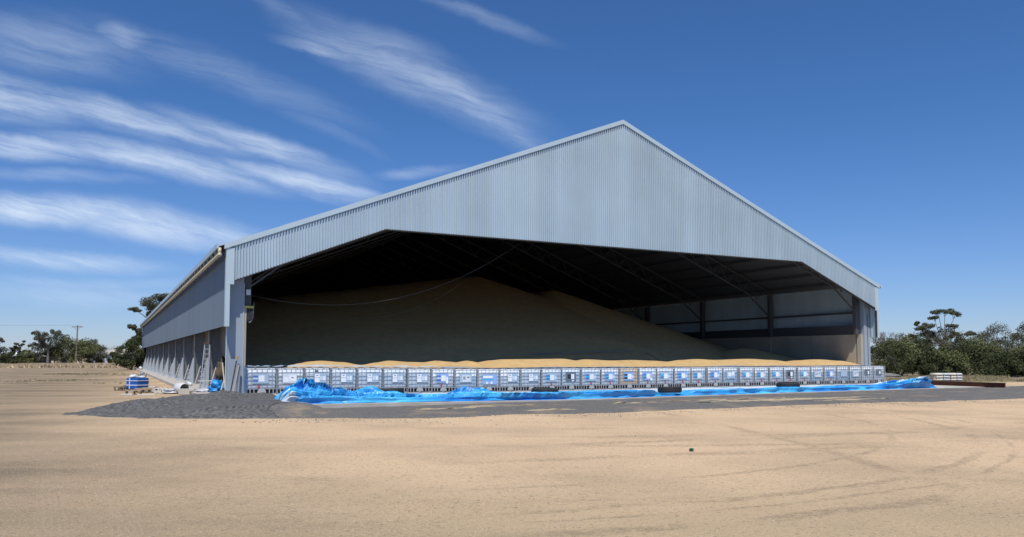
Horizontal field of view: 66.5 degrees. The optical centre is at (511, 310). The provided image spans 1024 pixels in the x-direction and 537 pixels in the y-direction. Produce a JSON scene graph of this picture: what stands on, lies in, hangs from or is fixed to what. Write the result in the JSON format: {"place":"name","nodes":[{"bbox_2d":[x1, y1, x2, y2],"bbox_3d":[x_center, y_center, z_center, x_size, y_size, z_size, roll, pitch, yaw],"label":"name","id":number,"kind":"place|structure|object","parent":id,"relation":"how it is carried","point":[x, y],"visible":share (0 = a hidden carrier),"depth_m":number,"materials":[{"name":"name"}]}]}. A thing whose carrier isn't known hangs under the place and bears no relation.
{"place":"outdoors","nodes":[
{"label":"outdoors","id":0,"kind":"place"},
{"bbox_2d":[0,362,122,367],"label":"dry grass","id":1,"kind":"structure","parent":0,"point":[62,365],"depth_m":137.19,"materials":[{"name":"plant"}]},
{"bbox_2d":[0,358,1023,536],"bbox_3d":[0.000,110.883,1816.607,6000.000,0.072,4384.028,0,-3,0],"label":"ground","id":2,"kind":"structure","parent":0,"point":[742,469],"depth_m":12.11,"materials":[{"name":"sand"}]},
{"bbox_2d":[0,338,10,353],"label":"she oak tree","id":3,"kind":"object","parent":2,"relation":"on","point":[2,340],"visible":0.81,"depth_m":190.86,"materials":[{"name":"green plant"}]},
{"bbox_2d":[0,351,22,363],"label":"shrub","id":4,"kind":"object","parent":2,"relation":"on","point":[7,357],"visible":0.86,"depth_m":188.38,"materials":[{"name":"green plant"}]},
{"bbox_2d":[9,340,27,353],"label":"gum tree","id":5,"kind":"object","parent":2,"relation":"on","point":[14,348],"visible":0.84,"depth_m":194.04,"materials":[{"name":"green plant"}]},
{"bbox_2d":[1,351,50,362],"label":"farm shed","id":6,"kind":"structure","parent":2,"relation":"on","point":[44,360],"depth_m":245.01,"materials":[{"name":"grey"}]},
{"bbox_2d":[13,349,42,363],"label":"shrub","id":7,"kind":"object","parent":2,"relation":"on","point":[28,357],"visible":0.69,"depth_m":190.11,"materials":[{"name":"green plant"}]},
{"bbox_2d":[27,336,45,362],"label":"she oak tree","id":8,"kind":"object","parent":2,"relation":"on","point":[38,356],"visible":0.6,"depth_m":188.95,"materials":[{"name":"green plant"}]},
{"bbox_2d":[31,329,64,362],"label":"gum tree","id":9,"kind":"object","parent":2,"relation":"on","point":[44,336],"visible":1,"depth_m":184.56,"materials":[{"name":"green plant"}]},
{"bbox_2d":[42,346,63,362],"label":"gum tree","id":10,"kind":"object","parent":2,"relation":"on","point":[52,350],"visible":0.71,"depth_m":186.93,"materials":[{"name":"green plant"}]},
{"bbox_2d":[41,334,88,363],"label":"shrub","id":11,"kind":"object","parent":2,"relation":"on","point":[65,339],"visible":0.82,"depth_m":189.67,"materials":[{"name":"green plant"}]},
{"bbox_2d":[0,373,144,383],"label":"paddock weeds","id":12,"kind":"object","parent":2,"relation":"on","point":[25,381],"visible":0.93,"depth_m":79.03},
{"bbox_2d":[72,325,82,362],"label":"power pole","id":13,"kind":"object","parent":2,"relation":"on","point":[76,343],"visible":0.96,"depth_m":189.76,"materials":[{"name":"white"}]},
{"bbox_2d":[61,337,101,363],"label":"shrub","id":14,"kind":"object","parent":2,"relation":"on","point":[85,343],"visible":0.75,"depth_m":194.46,"materials":[{"name":"green plant"}]},
{"bbox_2d":[79,338,106,362],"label":"she oak tree","id":15,"kind":"object","parent":2,"relation":"on","point":[100,353],"visible":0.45,"depth_m":199.33,"materials":[{"name":"green plant"}]},
{"bbox_2d":[84,343,108,362],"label":"shrub","id":16,"kind":"object","parent":2,"relation":"on","point":[97,361],"visible":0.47,"depth_m":203.87,"materials":[{"name":"green plant"}]},
{"bbox_2d":[107,351,119,362],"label":"shrub","id":17,"kind":"object","parent":2,"relation":"on","point":[111,353],"visible":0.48,"depth_m":208.81,"materials":[{"name":"green plant"}]},
{"bbox_2d":[104,349,135,363],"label":"cottage","id":18,"kind":"structure","parent":2,"relation":"on","point":[110,357],"depth_m":227.47,"materials":[{"name":"grey"}]},
{"bbox_2d":[111,338,145,369],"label":"shrub","id":19,"kind":"object","parent":2,"relation":"on","point":[123,360],"visible":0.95,"depth_m":111.02,"materials":[{"name":"green plant"}]},
{"bbox_2d":[124,390,141,393],"bbox_3d":[-18.180,3.909,37.521,0.719,0.196,0.626,1,-4,-20],"label":"timber pallet","id":20,"kind":"object","parent":2,"relation":"on","point":[126,391],"visible":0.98,"depth_m":37.29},
{"bbox_2d":[126,378,148,389],"bbox_3d":[-20.123,3.937,41.984,0.960,0.675,0.724,-2,-4,28],"label":"blue crate","id":21,"kind":"object","parent":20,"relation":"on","point":[132,383],"visible":0.73,"depth_m":41.72,"materials":[{"name":"plastic"}]},
{"bbox_2d":[128,335,141,365],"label":"shrub","id":22,"kind":"object","parent":2,"relation":"on","point":[139,339],"visible":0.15,"depth_m":117.37,"materials":[{"name":"green plant"}]},
{"bbox_2d":[134,388,151,392],"bbox_3d":[-18.532,4.013,39.251,0.719,0.196,0.626,2,-1,-34],"label":"timber pallet","id":23,"kind":"object","parent":2,"relation":"on","point":[148,389],"visible":0.93,"depth_m":39.18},
{"bbox_2d":[127,293,168,338],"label":"gum tree","id":24,"kind":"object","parent":2,"relation":"on","point":[150,305],"visible":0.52,"depth_m":129.03,"materials":[{"name":"green plant"}]},
{"bbox_2d":[160,388,177,393],"bbox_3d":[-16.665,3.944,38.309,1.237,0.300,0.790,0,-3,0],"label":"plastic scrap","id":25,"kind":"object","parent":2,"relation":"on","point":[169,391],"visible":0.66,"depth_m":38.04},
{"bbox_2d":[134,368,209,393],"bbox_3d":[-34.181,6.253,75.484,1.680,0.270,93.570,2,-4,-27],"label":"side footing","id":26,"kind":"object","parent":2,"relation":"on","point":[172,382],"visible":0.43,"depth_m":56.56,"materials":[{"name":"concrete"}]},
{"bbox_2d":[200,343,211,388],"bbox_3d":[-15.435,2.793,39.543,0.420,2.335,0.989,0,-3,-7],"label":"step ladder","id":27,"kind":"object","parent":26,"relation":"on","point":[205,363],"visible":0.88,"depth_m":39.51,"materials":[{"name":"silver metal"}]},
{"bbox_2d":[207,379,224,391],"bbox_3d":[-13.482,3.477,36.004,0.958,0.677,0.868,3,-5,-45],"label":"blue bag","id":28,"kind":"object","parent":26,"relation":"on","point":[216,385],"visible":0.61,"depth_m":35.68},
{"bbox_2d":[63,390,286,418],"bbox_3d":[-10.319,3.264,27.006,9.773,0.904,10.707,0,-3,0],"label":"gravel heap","id":29,"kind":"object","parent":2,"relation":"on","point":[222,404],"visible":0.73,"depth_m":24.47,"materials":[{"name":"gravel"}]},
{"bbox_2d":[174,383,188,392],"bbox_3d":[-16.112,3.781,38.097,0.631,0.552,0.560,-3,-5,41],"label":"plastic roll","id":30,"kind":"object","parent":2,"relation":"on","point":[177,386],"visible":0.73,"depth_m":38.05,"materials":[{"name":"grey"}]},
{"bbox_2d":[178,389,195,394],"bbox_3d":[-15.450,3.852,37.192,0.720,0.270,0.400,0,-3,-7],"label":"concrete block","id":31,"kind":"object","parent":2,"relation":"on","point":[183,391],"depth_m":36.98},
{"bbox_2d":[2,408,1023,536],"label":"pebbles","id":32,"kind":"object","parent":2,"relation":"on","point":[541,529],"visible":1,"depth_m":9.77,"materials":[{"name":"stone"}]},
{"bbox_2d":[193,398,1022,425],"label":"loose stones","id":33,"kind":"object","parent":2,"relation":"on","point":[316,420],"visible":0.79,"depth_m":23.90,"materials":[{"name":"stone"}]},
{"bbox_2d":[274,384,1008,407],"bbox_3d":[8.275,4.103,39.371,44.000,0.330,9.650,2,-4,-27],"label":"concrete apron","id":34,"kind":"object","parent":2,"relation":"on","point":[339,405],"visible":0.14,"depth_m":30.09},
{"bbox_2d":[233,365,239,390],"bbox_3d":[-11.802,2.958,33.408,0.078,1.275,0.439,-1,-4,17],"label":"leaning pole","id":35,"kind":"object","parent":34,"relation":"on","point":[236,377],"visible":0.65,"depth_m":33.41,"materials":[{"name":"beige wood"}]},
{"bbox_2d":[244,367,276,393],"bbox_3d":[-10.916,3.030,33.864,1.283,1.160,1.095,2,-4,-26],"label":"caged tank","id":36,"kind":"object","parent":34,"relation":"on","point":[261,380],"visible":0.93,"depth_m":33.43,"materials":[{"name":"grey"}]},
{"bbox_2d":[244,366,246,392],"bbox_3d":[-11.436,2.994,33.502,0.023,1.220,0.930,2,-4,-24],"label":"hanging tarp","id":37,"kind":"object","parent":36,"relation":"hanging from","point":[245,380],"visible":0.92,"depth_m":33.51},
{"bbox_2d":[246,365,287,366],"bbox_3d":[-10.688,2.409,34.075,1.650,0.076,0.750,2,-4,-27],"label":"plastic liner","id":38,"kind":"object","parent":36,"relation":"on","point":[267,366],"visible":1,"depth_m":33.98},
{"bbox_2d":[274,367,304,393],"bbox_3d":[-9.823,3.071,34.407,1.179,1.159,1.095,2,-4,-26],"label":"caged tank","id":39,"kind":"object","parent":34,"relation":"on","point":[286,377],"visible":0.53,"depth_m":33.91,"materials":[{"name":"grey"}]},
{"bbox_2d":[300,367,330,386],"bbox_3d":[-8.791,3.106,34.948,1.174,1.176,1.095,2,-4,-26],"label":"caged tank","id":40,"kind":"object","parent":34,"relation":"on","point":[319,374],"visible":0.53,"depth_m":34.57,"materials":[{"name":"grey"}]},
{"bbox_2d":[329,367,356,390],"bbox_3d":[-7.754,3.159,35.506,1.205,1.163,1.095,2,-4,-27],"label":"caged tank","id":41,"kind":"object","parent":34,"relation":"on","point":[345,377],"visible":0.65,"depth_m":35.10,"materials":[{"name":"grey"}]},
{"bbox_2d":[357,367,382,389],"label":"caged tank","id":42,"kind":"object","parent":34,"relation":"on","point":[371,376],"visible":0.62,"depth_m":35.58,"materials":[{"name":"grey"}]},
{"bbox_2d":[377,367,406,392],"bbox_3d":[-5.627,3.251,36.619,1.193,1.173,1.095,2,-4,-28],"label":"caged tank","id":43,"kind":"object","parent":34,"relation":"on","point":[394,377],"visible":0.69,"depth_m":36.18,"materials":[{"name":"grey"}]},
{"bbox_2d":[271,364,435,366],"bbox_3d":[-7.019,2.546,35.900,7.750,0.169,0.800,2,-4,-27],"label":"plastic liner","id":44,"kind":"object","parent":43,"relation":"on","point":[317,365],"visible":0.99,"depth_m":35.84,"materials":[{"name":"plastic"}]},
{"bbox_2d":[406,368,431,392],"bbox_3d":[-4.539,3.294,37.100,1.210,1.174,1.095,2,-4,-26],"label":"caged tank","id":45,"kind":"object","parent":34,"relation":"on","point":[418,380],"visible":0.8,"depth_m":36.65,"materials":[{"name":"grey"}]},
{"bbox_2d":[430,368,454,392],"bbox_3d":[-3.492,3.344,37.672,1.202,1.170,1.095,2,-4,-28],"label":"caged tank","id":46,"kind":"object","parent":34,"relation":"on","point":[442,380],"visible":0.81,"depth_m":37.23,"materials":[{"name":"grey"}]},
{"bbox_2d":[453,368,477,389],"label":"caged tank","id":47,"kind":"object","parent":34,"relation":"on","point":[465,377],"visible":0.66,"depth_m":37.75,"materials":[{"name":"grey"}]},
{"bbox_2d":[475,368,499,391],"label":"caged tank","id":48,"kind":"object","parent":34,"relation":"on","point":[488,378],"visible":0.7,"depth_m":38.28,"materials":[{"name":"grey"}]},
{"bbox_2d":[495,368,520,391],"bbox_3d":[-0.300,3.468,39.276,1.190,1.165,1.095,2,-4,-27],"label":"caged tank","id":49,"kind":"object","parent":34,"relation":"on","point":[509,379],"visible":0.76,"depth_m":38.84,"materials":[{"name":"grey"}]},
{"bbox_2d":[519,368,541,390],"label":"caged tank","id":50,"kind":"object","parent":34,"relation":"on","point":[530,378],"visible":0.73,"depth_m":39.35,"materials":[{"name":"grey"}]},
{"bbox_2d":[540,368,561,390],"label":"caged tank","id":51,"kind":"object","parent":34,"relation":"on","point":[551,377],"visible":0.73,"depth_m":39.86,"materials":[{"name":"grey"}]},
{"bbox_2d":[557,367,580,390],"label":"caged tank","id":52,"kind":"object","parent":34,"relation":"on","point":[570,378],"visible":0.8,"depth_m":40.45,"materials":[{"name":"grey"}]},
{"bbox_2d":[577,367,601,389],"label":"caged tank","id":53,"kind":"object","parent":34,"relation":"on","point":[590,378],"visible":0.84,"depth_m":40.92,"materials":[{"name":"grey"}]},
{"bbox_2d":[274,376,936,403],"bbox_3d":[6.716,3.439,37.618,36.160,1.028,6.869,2,-4,-28],"label":"blue tarpaulin","id":54,"kind":"object","parent":34,"relation":"on","point":[306,390],"visible":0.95,"depth_m":30.49,"materials":[{"name":"plastic"}]},
{"bbox_2d":[381,388,403,392],"bbox_3d":[-4.824,3.202,30.841,1.121,0.270,1.121,1,-5,-30],"label":"truck tyre","id":55,"kind":"object","parent":54,"relation":"on","point":[401,390],"visible":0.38,"depth_m":30.45,"materials":[{"name":"black rubber"}]},
{"bbox_2d":[531,387,558,391],"bbox_3d":[1.393,3.409,33.091,1.148,0.270,1.148,4,-3,-35],"label":"truck tyre","id":56,"kind":"object","parent":54,"relation":"on","point":[539,389],"visible":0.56,"depth_m":32.67,"materials":[{"name":"black rubber"}]},
{"bbox_2d":[658,387,681,392],"bbox_3d":[7.024,3.518,34.799,1.064,0.270,1.064,-2,-6,17],"label":"truck tyre","id":57,"kind":"object","parent":54,"relation":"on","point":[669,389],"visible":1,"depth_m":34.35,"materials":[{"name":"black rubber"}]},
{"bbox_2d":[776,382,799,386],"bbox_3d":[14.387,3.875,40.738,1.178,0.270,1.178,-1,-2,38],"label":"truck tyre","id":58,"kind":"object","parent":54,"relation":"on","point":[787,384],"visible":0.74,"depth_m":40.30,"materials":[{"name":"black rubber"}]},
{"bbox_2d":[595,367,619,389],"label":"caged tank","id":59,"kind":"object","parent":34,"relation":"on","point":[609,376],"visible":0.79,"depth_m":41.51,"materials":[{"name":"grey"}]},
{"bbox_2d":[614,367,638,388],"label":"caged tank","id":60,"kind":"object","parent":34,"relation":"on","point":[629,377],"visible":0.76,"depth_m":42.06,"materials":[{"name":"grey"}]},
{"bbox_2d":[634,367,656,388],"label":"caged tank","id":61,"kind":"object","parent":34,"relation":"on","point":[647,378],"visible":0.77,"depth_m":42.57,"materials":[{"name":"grey"}]},
{"bbox_2d":[653,367,674,388],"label":"caged tank","id":62,"kind":"object","parent":34,"relation":"on","point":[664,376],"visible":0.77,"depth_m":43.14,"materials":[{"name":"grey"}]},
{"bbox_2d":[673,367,691,387],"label":"caged tank","id":63,"kind":"object","parent":34,"relation":"on","point":[683,377],"visible":0.69,"depth_m":43.66,"materials":[{"name":"grey"}]},
{"bbox_2d":[690,367,706,387],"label":"caged tank","id":64,"kind":"object","parent":34,"relation":"on","point":[698,377],"visible":0.7,"depth_m":44.30,"materials":[{"name":"grey"}]},
{"bbox_2d":[705,366,723,386],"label":"caged tank","id":65,"kind":"object","parent":34,"relation":"on","point":[714,377],"visible":0.78,"depth_m":44.74,"materials":[{"name":"grey"}]},
{"bbox_2d":[717,366,738,386],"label":"caged tank","id":66,"kind":"object","parent":34,"relation":"on","point":[731,377],"visible":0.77,"depth_m":45.38,"materials":[{"name":"grey"}]},
{"bbox_2d":[731,366,754,386],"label":"caged tank","id":67,"kind":"object","parent":34,"relation":"on","point":[746,376],"visible":0.73,"depth_m":45.83,"materials":[{"name":"grey"}]},
{"bbox_2d":[748,366,769,385],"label":"caged tank","id":68,"kind":"object","parent":34,"relation":"on","point":[761,375],"visible":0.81,"depth_m":46.43,"materials":[{"name":"grey"}]},
{"bbox_2d":[763,366,784,385],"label":"caged tank","id":69,"kind":"object","parent":34,"relation":"on","point":[775,375],"visible":0.68,"depth_m":46.84,"materials":[{"name":"grey"}]},
{"bbox_2d":[781,366,797,381],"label":"caged tank","id":70,"kind":"object","parent":34,"relation":"on","point":[789,373],"visible":0.59,"depth_m":47.47,"materials":[{"name":"grey"}]},
{"bbox_2d":[794,366,811,384],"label":"caged tank","id":71,"kind":"object","parent":34,"relation":"on","point":[804,372],"visible":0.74,"depth_m":47.95,"materials":[{"name":"grey"}]},
{"bbox_2d":[808,366,824,384],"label":"caged tank","id":72,"kind":"object","parent":34,"relation":"on","point":[817,375],"visible":0.61,"depth_m":48.50,"materials":[{"name":"grey"}]},
{"bbox_2d":[823,366,837,384],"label":"caged tank","id":73,"kind":"object","parent":34,"relation":"on","point":[830,375],"visible":0.64,"depth_m":48.99,"materials":[{"name":"grey"}]},
{"bbox_2d":[836,366,849,383],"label":"caged tank","id":74,"kind":"object","parent":34,"relation":"on","point":[842,372],"visible":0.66,"depth_m":49.52,"materials":[{"name":"grey"}]},
{"bbox_2d":[848,366,862,383],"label":"caged tank","id":75,"kind":"object","parent":34,"relation":"on","point":[855,374],"visible":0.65,"depth_m":49.96,"materials":[{"name":"grey"}]},
{"bbox_2d":[861,366,873,383],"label":"caged tank","id":76,"kind":"object","parent":34,"relation":"on","point":[867,374],"visible":0.55,"depth_m":50.44,"materials":[{"name":"grey"}]},
{"bbox_2d":[873,366,884,383],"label":"caged tank","id":77,"kind":"object","parent":34,"relation":"on","point":[879,371],"visible":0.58,"depth_m":51.01,"materials":[{"name":"grey"}]},
{"bbox_2d":[268,386,1023,418],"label":"gravel","id":78,"kind":"structure","parent":2,"relation":"on","point":[295,410],"depth_m":28.55,"materials":[{"name":"gravel"}]},
{"bbox_2d":[408,396,890,410],"bbox_3d":[7.082,3.506,29.835,22.582,0.131,3.010,2,-4,-25],"label":"spilled grain","id":79,"kind":"object","parent":78,"relation":"on","point":[756,399],"visible":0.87,"depth_m":31.06},
{"bbox_2d":[870,331,913,367],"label":"bare tree","id":80,"kind":"object","parent":2,"relation":"on","point":[880,339],"visible":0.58,"depth_m":80.55,"materials":[{"name":"grey plant"}]},
{"bbox_2d":[884,373,900,376],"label":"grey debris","id":81,"kind":"object","parent":2,"relation":"on","point":[891,375],"visible":0.33,"depth_m":69.97,"materials":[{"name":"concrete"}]},
{"bbox_2d":[870,337,916,374],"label":"shrub","id":82,"kind":"object","parent":2,"relation":"on","point":[900,348],"visible":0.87,"depth_m":71.14,"materials":[{"name":"green plant"}]},
{"bbox_2d":[873,333,928,375],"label":"shrub","id":83,"kind":"object","parent":2,"relation":"on","point":[910,353],"visible":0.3,"depth_m":75.16,"materials":[{"name":"green plant"}]},
{"bbox_2d":[886,331,934,373],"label":"shrub","id":84,"kind":"object","parent":2,"relation":"on","point":[921,346],"visible":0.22,"depth_m":85.00,"materials":[{"name":"green plant"}]},
{"bbox_2d":[904,336,939,354],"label":"gum tree","id":85,"kind":"object","parent":2,"relation":"on","point":[927,345],"visible":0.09,"depth_m":94.49,"materials":[{"name":"green plant"}]},
{"bbox_2d":[908,349,953,375],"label":"shrub","id":86,"kind":"object","parent":2,"relation":"on","point":[924,366],"visible":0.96,"depth_m":70.45,"materials":[{"name":"green plant"}]},
{"bbox_2d":[929,373,950,380],"bbox_3d":[30.385,4.751,55.450,1.128,0.666,0.945,0,-3,-6],"label":"wrapped pallet","id":87,"kind":"object","parent":2,"relation":"on","point":[940,377],"visible":0.94,"depth_m":55.10,"materials":[{"name":"plastic"}]},
{"bbox_2d":[908,308,976,351],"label":"gum tree","id":88,"kind":"object","parent":2,"relation":"on","point":[939,340],"visible":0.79,"depth_m":91.75,"materials":[{"name":"green plant"}]},
{"bbox_2d":[930,345,972,375],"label":"shrub","id":89,"kind":"object","parent":2,"relation":"on","point":[954,359],"visible":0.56,"depth_m":71.82,"materials":[{"name":"green plant"}]},
{"bbox_2d":[885,374,1023,381],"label":"verge weeds","id":90,"kind":"object","parent":2,"relation":"on","point":[982,378],"visible":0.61,"depth_m":62.02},
{"bbox_2d":[950,373,963,381],"bbox_3d":[31.335,4.751,55.449,0.951,0.665,0.941,0,-3,-6],"label":"wrapped pallet","id":91,"kind":"object","parent":2,"relation":"on","point":[956,376],"visible":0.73,"depth_m":55.08,"materials":[{"name":"plastic"}]},
{"bbox_2d":[931,381,1005,387],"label":"steel beam","id":92,"kind":"structure","parent":2,"relation":"on","point":[977,384],"depth_m":46.04,"materials":[{"name":"brown"}]},
{"bbox_2d":[944,341,995,374],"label":"shrub","id":93,"kind":"object","parent":2,"relation":"on","point":[971,352],"visible":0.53,"depth_m":74.20,"materials":[{"name":"green plant"}]},
{"bbox_2d":[962,335,984,367],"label":"she oak tree","id":94,"kind":"object","parent":2,"relation":"on","point":[972,338],"visible":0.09,"depth_m":97.89,"materials":[{"name":"green plant"}]},
{"bbox_2d":[968,337,1004,373],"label":"shrub","id":95,"kind":"object","parent":2,"relation":"on","point":[990,347],"visible":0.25,"depth_m":77.45,"materials":[{"name":"green plant"}]},
{"bbox_2d":[976,350,1023,376],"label":"shrub","id":96,"kind":"object","parent":2,"relation":"on","point":[1001,360],"visible":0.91,"depth_m":70.26,"materials":[{"name":"green plant"}]},
{"bbox_2d":[981,322,1020,350],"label":"she oak tree","id":97,"kind":"object","parent":2,"relation":"on","point":[992,330],"visible":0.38,"depth_m":99.72,"materials":[{"name":"green plant"}]},
{"bbox_2d":[991,332,1023,352],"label":"she oak tree","id":98,"kind":"object","parent":2,"relation":"on","point":[1002,341],"visible":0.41,"depth_m":97.54,"materials":[{"name":"green plant"}]},
{"bbox_2d":[1004,350,1023,375],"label":"shrub","id":99,"kind":"object","parent":2,"relation":"on","point":[1020,355],"visible":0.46,"depth_m":70.19,"materials":[{"name":"green plant"}]},
{"bbox_2d":[1013,322,1023,347],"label":"she oak tree","id":100,"kind":"object","parent":2,"relation":"on","point":[1021,327],"visible":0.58,"depth_m":102.31,"materials":[{"name":"green plant"}]},
{"bbox_2d":[0,0,1023,357],"label":"sky","id":101,"kind":"structure","parent":0,"point":[138,138],"materials":[{"name":"blue"}]},
{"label":"shed floor","id":102,"kind":"structure","parent":0,"visible":0},
{"bbox_2d":[140,120,880,392],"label":"grain shed","id":103,"kind":"structure","parent":102,"relation":"on","point":[624,217],"depth_m":47.48,"materials":[{"name":"metal"}]},
{"bbox_2d":[215,356,224,381],"bbox_3d":[-13.682,2.791,36.945,0.570,1.351,0.988,0,-3,0],"label":"brown sack","id":104,"kind":"object","parent":103,"relation":"on","point":[219,372],"visible":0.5,"depth_m":36.64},
{"bbox_2d":[244,304,253,322],"bbox_3d":[-11.507,0.088,34.214,0.414,0.874,0.060,2,-4,-27],"label":"yellow bracket","id":105,"kind":"object","parent":103,"relation":"attached to","point":[249,313],"visible":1,"depth_m":34.20,"materials":[{"name":"metal"}]},
{"bbox_2d":[251,243,519,304],"bbox_3d":[-5.647,-1.982,38.238,13.943,3.655,0.011,2,-4,-30],"label":"cable","id":106,"kind":"object","parent":103,"relation":"attached to","point":[390,299],"visible":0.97,"depth_m":38.13,"materials":[{"name":"grey plastic"}]},
{"bbox_2d":[245,276,858,368],"bbox_3d":[-14.179,2.075,81.980,39.250,6.922,87.280,2,-4,-27],"label":"grain heap","id":107,"kind":"object","parent":103,"relation":"in","point":[474,321],"visible":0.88,"depth_m":47.55,"materials":[{"name":"food"}]},
{"bbox_2d":[531,350,633,353],"bbox_3d":[4.269,2.421,45.885,7.511,0.307,0.060,2,-4,-32],"label":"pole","id":108,"kind":"object","parent":107,"relation":"on","point":[580,352],"visible":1,"depth_m":45.70,"materials":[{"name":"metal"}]},
{"bbox_2d":[440,365,859,367],"bbox_3d":[10.115,3.175,44.925,30.700,0.085,0.620,2,-4,-27],"label":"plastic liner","id":109,"kind":"object","parent":107,"relation":"on","point":[664,366],"visible":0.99,"depth_m":44.44,"materials":[{"name":"plastic"}]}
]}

